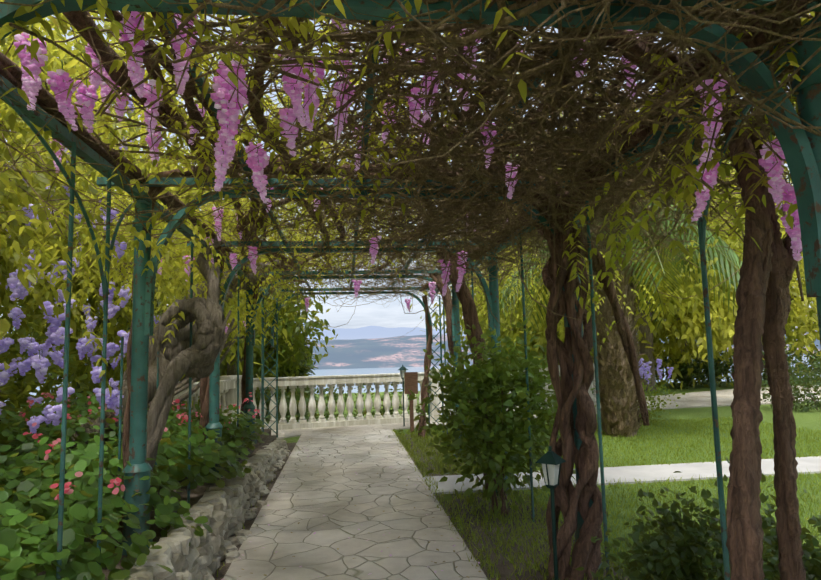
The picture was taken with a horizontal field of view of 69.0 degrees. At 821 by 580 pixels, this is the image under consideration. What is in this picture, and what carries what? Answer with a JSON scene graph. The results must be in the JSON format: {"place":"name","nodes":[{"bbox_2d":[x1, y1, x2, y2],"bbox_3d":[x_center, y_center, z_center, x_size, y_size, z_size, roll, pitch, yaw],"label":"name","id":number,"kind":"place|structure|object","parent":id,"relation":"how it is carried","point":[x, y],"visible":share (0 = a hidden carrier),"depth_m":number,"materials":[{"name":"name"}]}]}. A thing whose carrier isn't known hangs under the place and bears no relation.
{"place":"outdoors","nodes":[
{"label":"outdoors","id":0,"kind":"place"},
{"bbox_2d":[46,280,199,409],"bbox_3d":[-9.019,2.408,18.711,6.810,9.632,7.045,-1,-6,-6],"label":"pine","id":1,"kind":"object","parent":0,"point":[76,398],"depth_m":18.25,"materials":[{"name":"green plant"}]},
{"bbox_2d":[7,323,466,340],"bbox_3d":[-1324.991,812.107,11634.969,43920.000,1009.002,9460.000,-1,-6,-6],"label":"mountain terrain","id":2,"kind":"structure","parent":0,"point":[371,332],"depth_m":10377.72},
{"bbox_2d":[0,11,816,328],"bbox_3d":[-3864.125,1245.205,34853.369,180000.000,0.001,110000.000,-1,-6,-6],"label":"sky","id":3,"kind":"structure","parent":0,"point":[386,313],"depth_m":29266.75,"materials":[{"name":"white"}]},
{"bbox_2d":[4,355,820,402],"bbox_3d":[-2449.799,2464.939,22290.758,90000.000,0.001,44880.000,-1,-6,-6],"label":"sea water","id":4,"kind":"structure","parent":0,"point":[324,372],"depth_m":1947.88,"materials":[{"name":"blue liquid"}]},
{"bbox_2d":[18,379,820,579],"bbox_3d":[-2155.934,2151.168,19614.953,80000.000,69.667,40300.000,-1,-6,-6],"label":"terrain","id":5,"kind":"structure","parent":0,"point":[809,419],"depth_m":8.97,"materials":[{"name":"green plant"}]},
{"bbox_2d":[0,290,112,418],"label":"shrub","id":6,"kind":"object","parent":5,"relation":"on","point":[21,398],"visible":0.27,"depth_m":8.67,"materials":[{"name":"plant"}]},
{"bbox_2d":[0,35,188,369],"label":"tree","id":7,"kind":"object","parent":5,"relation":"on","point":[14,227],"depth_m":4.81,"materials":[{"name":"green plant"}]},
{"bbox_2d":[1,10,214,314],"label":"tree","id":8,"kind":"object","parent":5,"relation":"on","point":[59,36],"depth_m":11.00,"materials":[{"name":"plant"}]},
{"bbox_2d":[0,0,231,381],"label":"tree","id":9,"kind":"object","parent":5,"relation":"on","point":[22,128],"depth_m":7.88,"materials":[{"name":"green plant"}]},
{"bbox_2d":[0,96,139,289],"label":"wisteria flowers","id":10,"kind":"object","parent":9,"relation":"attached to","point":[129,105],"visible":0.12,"depth_m":6.74,"materials":[{"name":"purple plant"}]},
{"bbox_2d":[0,429,270,579],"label":"raised bed soil","id":11,"kind":"structure","parent":5,"relation":"on","point":[196,494],"depth_m":5.20,"materials":[{"name":"brown soil"}]},
{"bbox_2d":[0,318,70,467],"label":"shrub","id":12,"kind":"object","parent":11,"relation":"on","point":[29,378],"visible":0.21,"depth_m":6.39,"materials":[{"name":"plant"}]},
{"bbox_2d":[0,389,268,579],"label":"geranium","id":13,"kind":"object","parent":11,"relation":"on","point":[28,526],"depth_m":3.90,"materials":[{"name":"green plant"}]},
{"bbox_2d":[0,122,305,405],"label":"tree","id":14,"kind":"object","parent":5,"relation":"on","point":[116,327],"depth_m":10.92,"materials":[{"name":"green plant"}]},
{"bbox_2d":[52,236,174,368],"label":"flowers","id":15,"kind":"object","parent":14,"relation":"attached to","point":[95,358],"visible":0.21,"depth_m":10.06,"materials":[{"name":"purple plant"}]},
{"bbox_2d":[10,237,296,528],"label":"old wisteria trunks","id":16,"kind":"object","parent":5,"relation":"on","point":[179,358],"visible":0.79,"depth_m":4.91,"materials":[{"name":"brown wood"}]},
{"bbox_2d":[154,249,337,408],"bbox_3d":[-5.185,1.779,17.517,6.112,7.047,6.436,-1,-6,-6],"label":"tree","id":17,"kind":"object","parent":5,"relation":"on","point":[294,330],"depth_m":17.32,"materials":[{"name":"green plant"}]},
{"bbox_2d":[213,442,296,579],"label":"soil strip","id":18,"kind":"object","parent":5,"relation":"on","point":[247,524],"depth_m":5.61,"materials":[{"name":"brown soil"}]},
{"bbox_2d":[123,437,289,579],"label":"dry stone wall","id":19,"kind":"structure","parent":18,"relation":"on","point":[225,510],"depth_m":4.54,"materials":[{"name":"grey stone"}]},
{"bbox_2d":[248,435,275,457],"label":"soil wall","id":20,"kind":"structure","parent":18,"relation":"on","point":[269,439],"depth_m":8.79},
{"bbox_2d":[199,248,317,402],"bbox_3d":[-5.219,3.218,20.183,5.817,10.143,5.770,-1,-6,-6],"label":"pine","id":21,"kind":"object","parent":5,"relation":"on","point":[304,368],"visible":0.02,"depth_m":20.08,"materials":[{"name":"green plant"}]},
{"bbox_2d":[266,322,315,393],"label":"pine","id":22,"kind":"object","parent":5,"relation":"on","point":[305,358],"depth_m":27.17,"materials":[{"name":"green plant"}]},
{"bbox_2d":[255,383,455,422],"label":"shrubs below balustrade","id":23,"kind":"object","parent":5,"relation":"on","point":[288,396],"depth_m":14.37,"materials":[{"name":"green plant"}]},
{"bbox_2d":[223,429,487,579],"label":"path paving","id":24,"kind":"structure","parent":5,"relation":"on","point":[334,494],"depth_m":5.37,"materials":[{"name":"grey stone"}]},
{"bbox_2d":[221,439,480,579],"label":"fallen petals and leaves","id":25,"kind":"object","parent":24,"relation":"on","point":[359,529],"visible":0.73,"depth_m":5.10,"materials":[{"name":"plant"}]},
{"bbox_2d":[173,363,599,429],"bbox_3d":[0.265,2.454,14.259,13.076,1.155,2.372,3,-8,-39],"label":"stone balustrade","id":26,"kind":"object","parent":5,"relation":"on","point":[228,390],"visible":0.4,"depth_m":12.69,"materials":[{"name":"beige stone"}]},
{"bbox_2d":[398,365,407,425],"bbox_3d":[-0.146,2.231,12.440,0.162,1.339,0.162,-6,-8,38],"label":"lamp post","id":27,"kind":"object","parent":5,"relation":"on","point":[402,368],"visible":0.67,"depth_m":12.44,"materials":[{"name":"metal"}]},
{"bbox_2d":[0,0,817,579],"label":"wisteria","id":28,"kind":"object","parent":5,"relation":"on","point":[762,290],"depth_m":3.05,"materials":[{"name":"brown plant"}]},
{"bbox_2d":[0,0,820,579],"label":"pergola","id":29,"kind":"object","parent":5,"relation":"on","point":[802,150],"visible":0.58,"depth_m":2.92,"materials":[{"name":"teal paint"}]},
{"bbox_2d":[0,0,820,339],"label":"vines","id":30,"kind":"object","parent":29,"relation":"on","point":[584,130],"visible":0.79,"depth_m":2.76,"materials":[{"name":"green plant"}]},
{"bbox_2d":[0,11,802,433],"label":"wisteria flowers","id":31,"kind":"object","parent":30,"relation":"hanging from","point":[228,121],"visible":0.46,"depth_m":2.65,"materials":[{"name":"purple plant"}]},
{"bbox_2d":[404,372,417,432],"bbox_3d":[0.019,2.203,11.591,0.260,1.210,0.090,-1,-6,-6],"label":"wooden sign post","id":32,"kind":"object","parent":5,"relation":"on","point":[411,381],"visible":0.82,"depth_m":11.58,"materials":[{"name":"brown wood"}]},
{"bbox_2d":[398,434,482,476],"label":"grass","id":33,"kind":"structure","parent":5,"relation":"on","point":[429,464],"depth_m":8.49,"materials":[{"name":"green plant"}]},
{"bbox_2d":[445,277,533,351],"bbox_3d":[7.125,2.187,33.829,10.849,10.053,11.761,-1,-6,-6],"label":"tree","id":34,"kind":"object","parent":5,"relation":"on","point":[464,328],"depth_m":35.16,"materials":[{"name":"green plant"}]},
{"bbox_2d":[435,491,629,579],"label":"grass","id":35,"kind":"structure","parent":5,"relation":"on","point":[505,572],"depth_m":4.85,"materials":[{"name":"green plant"}]},
{"bbox_2d":[398,319,594,515],"bbox_3d":[0.892,1.226,5.659,1.980,1.878,1.654,-1,-6,-6],"label":"tall shrub","id":36,"kind":"object","parent":35,"relation":"on","point":[471,410],"depth_m":5.49,"materials":[{"name":"green plant"}]},
{"bbox_2d":[410,255,663,383],"bbox_3d":[6.043,0.342,25.656,12.278,10.057,11.491,-1,-6,-6],"label":"tree","id":37,"kind":"object","parent":5,"relation":"on","point":[516,331],"depth_m":24.04,"materials":[{"name":"green plant"}]},
{"bbox_2d":[271,385,820,437],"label":"terrace paving","id":38,"kind":"structure","parent":5,"relation":"on","point":[725,397],"depth_m":15.44,"materials":[{"name":"beige stone"}]},
{"bbox_2d":[410,75,805,351],"bbox_3d":[4.907,-1.173,15.044,10.318,8.920,10.778,-1,-6,-6],"label":"tree","id":39,"kind":"object","parent":38,"relation":"on","point":[735,242],"depth_m":13.91,"materials":[{"name":"green plant"}]},
{"bbox_2d":[655,342,820,388],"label":"hedge","id":40,"kind":"object","parent":38,"relation":"on","point":[719,369],"depth_m":21.81,"materials":[{"name":"plant"}]},
{"bbox_2d":[535,446,565,579],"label":"lamp post","id":41,"kind":"object","parent":5,"relation":"on","point":[550,456],"visible":0.85,"depth_m":3.93,"materials":[{"name":"green metal"}]},
{"bbox_2d":[542,464,559,484],"bbox_3d":[0.935,1.217,3.967,0.131,0.141,0.131,-1,-6,-6],"label":"lantern glass","id":42,"kind":"object","parent":41,"relation":"in","point":[553,471],"visible":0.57,"depth_m":3.94,"materials":[{"name":"white glass"}]},
{"bbox_2d":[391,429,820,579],"bbox_3d":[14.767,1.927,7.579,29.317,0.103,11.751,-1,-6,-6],"label":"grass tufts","id":43,"kind":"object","parent":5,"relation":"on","point":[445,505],"visible":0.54,"depth_m":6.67,"materials":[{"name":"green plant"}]},
{"bbox_2d":[587,227,646,436],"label":"palm trunk fibres","id":44,"kind":"object","parent":5,"relation":"on","point":[613,385],"visible":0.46,"depth_m":10.37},
{"bbox_2d":[499,192,742,436],"bbox_3d":[3.872,0.456,10.730,4.691,4.635,4.355,-1,-6,-6],"label":"palm","id":45,"kind":"object","parent":5,"relation":"on","point":[725,262],"depth_m":10.33,"materials":[{"name":"green plant"}]},
{"bbox_2d":[424,456,820,494],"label":"concrete path","id":46,"kind":"structure","parent":5,"relation":"on","point":[652,473],"depth_m":7.16,"materials":[{"name":"grey concrete"}]},
{"bbox_2d":[595,356,684,424],"bbox_3d":[4.428,2.160,11.913,1.685,1.680,1.755,-1,-6,-6],"label":"flowering bush","id":47,"kind":"object","parent":5,"relation":"on","point":[658,408],"depth_m":11.78,"materials":[{"name":"purple plant"}]},
{"bbox_2d":[500,162,804,390],"bbox_3d":[8.231,-0.751,21.778,11.342,9.922,11.694,-1,-6,-6],"label":"tree","id":48,"kind":"object","parent":5,"relation":"on","point":[689,335],"depth_m":20.05,"materials":[{"name":"green plant"}]},
{"bbox_2d":[563,169,820,389],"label":"tree","id":49,"kind":"object","parent":5,"relation":"on","point":[801,310],"depth_m":21.41,"materials":[{"name":"green plant"}]},
{"bbox_2d":[575,456,820,579],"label":"low shrub","id":50,"kind":"object","parent":5,"relation":"on","point":[685,545],"visible":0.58,"depth_m":3.00,"materials":[{"name":"green plant"}]},
{"bbox_2d":[676,168,820,382],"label":"tree","id":51,"kind":"object","parent":5,"relation":"on","point":[791,334],"depth_m":25.37,"materials":[{"name":"green plant"}]},
{"bbox_2d":[760,352,820,411],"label":"hedge","id":52,"kind":"object","parent":5,"relation":"on","point":[804,386],"depth_m":13.66,"materials":[{"name":"green plant"}]},
{"bbox_2d":[765,515,820,570],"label":"low shrub","id":53,"kind":"object","parent":5,"relation":"on","point":[815,542],"visible":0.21,"depth_m":2.90,"materials":[{"name":"green plant"}]},
{"bbox_2d":[23,327,820,373],"bbox_3d":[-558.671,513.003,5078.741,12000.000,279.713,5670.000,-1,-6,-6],"label":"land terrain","id":54,"kind":"structure","parent":0,"point":[398,351],"depth_m":2977.03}
]}

